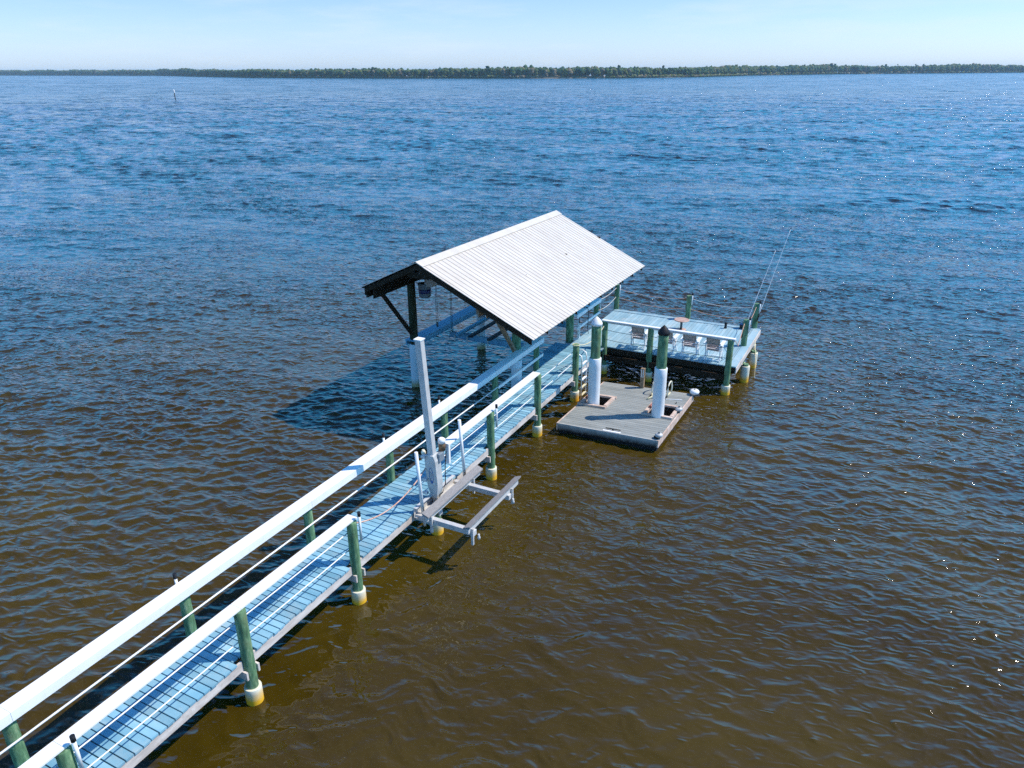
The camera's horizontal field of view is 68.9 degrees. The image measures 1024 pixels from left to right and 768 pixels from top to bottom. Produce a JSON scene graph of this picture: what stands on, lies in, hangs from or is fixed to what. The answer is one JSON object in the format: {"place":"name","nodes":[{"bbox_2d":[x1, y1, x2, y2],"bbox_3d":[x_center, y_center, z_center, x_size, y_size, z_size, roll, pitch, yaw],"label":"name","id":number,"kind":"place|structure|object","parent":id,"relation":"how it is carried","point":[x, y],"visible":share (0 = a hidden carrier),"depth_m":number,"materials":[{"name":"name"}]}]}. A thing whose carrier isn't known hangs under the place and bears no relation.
{"place":"outdoors","nodes":[
{"label":"outdoors","id":0,"kind":"place"},
{"bbox_2d":[0,71,1023,767],"bbox_3d":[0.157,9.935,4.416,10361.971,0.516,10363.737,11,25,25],"label":"water","id":1,"kind":"structure","parent":0,"point":[804,549],"depth_m":25.34,"materials":[{"name":"blue liquid"}]},
{"bbox_2d":[0,337,601,767],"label":"pier walkway","id":2,"kind":"structure","parent":1,"relation":"in","point":[188,677],"depth_m":14.44,"materials":[{"name":"pale blue painted planks"},{"name":"white paint"},{"name":"green treated wood"}]},
{"bbox_2d":[357,468,425,522],"bbox_3d":[-2.702,2.629,17.154,0.030,0.380,2.863,11,25,24],"label":"rope","id":3,"kind":"object","parent":2,"relation":"attached to","point":[395,503],"visible":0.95,"depth_m":17.22,"materials":[{"name":"white fabric"}]},
{"bbox_2d":[413,337,520,544],"bbox_3d":[-1.159,1.090,17.909,1.940,4.841,2.640,11,25,25],"label":"jet ski lift","id":4,"kind":"object","parent":2,"relation":"attached to","point":[436,500],"visible":1,"depth_m":18.09,"materials":[{"name":"metal"}]},
{"bbox_2d":[571,349,587,398],"bbox_3d":[2.407,-0.146,26.892,0.452,2.224,0.488,11,25,25],"label":"dock ladder","id":5,"kind":"object","parent":2,"relation":"attached to","point":[583,378],"visible":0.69,"depth_m":26.69,"materials":[{"name":"white metal"}]},
{"bbox_2d":[360,210,643,387],"bbox_3d":[0.215,-2.213,28.244,6.370,7.005,10.630,11,25,25],"label":"boathouse","id":6,"kind":"object","parent":1,"relation":"in","point":[528,281],"visible":0.93,"depth_m":25.74,"materials":[{"name":"white metal"}]},
{"bbox_2d":[418,280,430,297],"bbox_3d":[-3.043,-3.358,26.004,0.486,0.677,0.470,11,25,25],"label":"bucket","id":7,"kind":"object","parent":6,"relation":"hanging from","point":[424,291],"visible":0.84,"depth_m":25.89,"materials":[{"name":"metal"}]},
{"bbox_2d":[435,286,565,346],"bbox_3d":[-0.239,-3.297,28.796,3.600,3.140,5.308,11,25,25],"label":"boat cradle","id":8,"kind":"object","parent":6,"relation":"hanging from","point":[475,336],"visible":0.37,"depth_m":28.47,"materials":[{"name":"metal"}]},
{"bbox_2d":[587,317,602,404],"bbox_3d":[2.781,0.100,25.301,0.415,5.000,0.417,11,25,25],"label":"guide pile","id":9,"kind":"object","parent":1,"relation":"in","point":[594,376],"visible":0.72,"depth_m":24.82,"materials":[{"name":"white paint"}]},
{"bbox_2d":[556,368,698,450],"bbox_3d":[4.027,0.705,25.164,3.563,1.280,4.412,11,25,25],"label":"floating dock","id":10,"kind":"object","parent":1,"relation":"on","point":[620,414],"visible":0.91,"depth_m":24.57,"materials":[{"name":"grey"}]},
{"bbox_2d":[651,325,669,417],"bbox_3d":[4.793,0.465,24.386,0.415,5.020,0.417,11,25,25],"label":"guide pile","id":11,"kind":"object","parent":1,"relation":"in","point":[659,387],"visible":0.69,"depth_m":23.91,"materials":[{"name":"white plastic"}]},
{"bbox_2d":[570,282,761,395],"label":"sun deck","id":12,"kind":"structure","parent":1,"relation":"in","point":[618,323],"depth_m":28.72,"materials":[{"name":"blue wood"}]},
{"bbox_2d":[629,327,647,349],"bbox_3d":[4.874,-1.842,28.564,0.690,0.965,0.624,10,25,23],"label":"deck chair","id":13,"kind":"object","parent":12,"relation":"on","point":[634,331],"visible":0.74,"depth_m":28.38,"materials":[{"name":"white plastic"}]},
{"bbox_2d":[619,297,676,308],"bbox_3d":[6.093,-3.494,32.527,3.224,0.254,0.019,11,25,25],"label":"rope","id":14,"kind":"object","parent":12,"relation":"attached to","point":[648,305],"visible":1,"depth_m":32.62,"materials":[{"name":"beige fabric"}]},
{"bbox_2d":[621,289,686,298],"bbox_3d":[6.091,-3.870,32.369,3.224,0.199,0.019,11,25,25],"label":"rope","id":15,"kind":"object","parent":12,"relation":"attached to","point":[659,297],"visible":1,"depth_m":32.25,"materials":[{"name":"beige fabric"}]},
{"bbox_2d":[657,333,679,354],"bbox_3d":[5.877,-1.655,28.110,0.690,0.965,0.624,12,26,28],"label":"deck chair","id":16,"kind":"object","parent":12,"relation":"on","point":[674,337],"visible":0.38,"depth_m":27.95,"materials":[{"name":"white plastic"}]},
{"bbox_2d":[674,317,689,330],"bbox_3d":[6.941,-2.437,30.601,0.620,0.439,0.620,11,25,25],"label":"side table","id":17,"kind":"object","parent":12,"relation":"on","point":[681,320],"visible":0.92,"depth_m":30.55,"materials":[{"name":"white plastic"}]},
{"bbox_2d":[680,334,701,358],"bbox_3d":[6.636,-1.499,27.730,0.690,0.965,0.624,11,25,24],"label":"deck chair","id":18,"kind":"object","parent":12,"relation":"on","point":[692,340],"visible":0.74,"depth_m":27.57,"materials":[{"name":"white plastic"}]},
{"bbox_2d":[703,338,725,362],"bbox_3d":[7.408,-1.340,27.343,0.690,0.965,0.624,12,26,27],"label":"deck chair","id":19,"kind":"object","parent":12,"relation":"on","point":[709,342],"visible":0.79,"depth_m":27.18,"materials":[{"name":"white plastic"}]},
{"bbox_2d":[754,341,755,377],"bbox_3d":[9.460,-0.910,29.058,0.060,1.120,1.759,5,23,13],"label":"rope","id":20,"kind":"object","parent":12,"relation":"attached to","point":[755,357],"visible":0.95,"depth_m":29.15,"materials":[{"name":"white fabric"}]},
{"bbox_2d":[741,248,776,337],"bbox_3d":[9.375,-3.430,28.387,1.372,3.312,0.097,-13,26,-27],"label":"fishing rod","id":21,"kind":"object","parent":12,"relation":"attached to","point":[760,288],"visible":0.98,"depth_m":28.35,"materials":[{"name":"white paint"}]},
{"bbox_2d":[756,228,791,321],"bbox_3d":[10.590,-4.394,30.200,1.405,3.689,0.098,-14,26,-29],"label":"fishing rod","id":22,"kind":"object","parent":12,"relation":"attached to","point":[771,280],"visible":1,"depth_m":30.26,"materials":[{"name":"white paint"}]},
{"bbox_2d":[0,0,1023,70],"label":"sky","id":23,"kind":"structure","parent":0,"point":[59,35],"materials":[{"name":"blue"}]},
{"bbox_2d":[22,72,1023,77],"bbox_3d":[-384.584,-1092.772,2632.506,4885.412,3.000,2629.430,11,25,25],"label":"shore","id":24,"kind":"structure","parent":0,"point":[589,75],"depth_m":1842.00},
{"bbox_2d":[0,63,1023,77],"bbox_3d":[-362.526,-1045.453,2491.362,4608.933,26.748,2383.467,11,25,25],"label":"wood","id":25,"kind":"object","parent":24,"relation":"on","point":[525,71],"visible":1,"depth_m":1345.54,"materials":[{"name":"green plant"}]}
]}

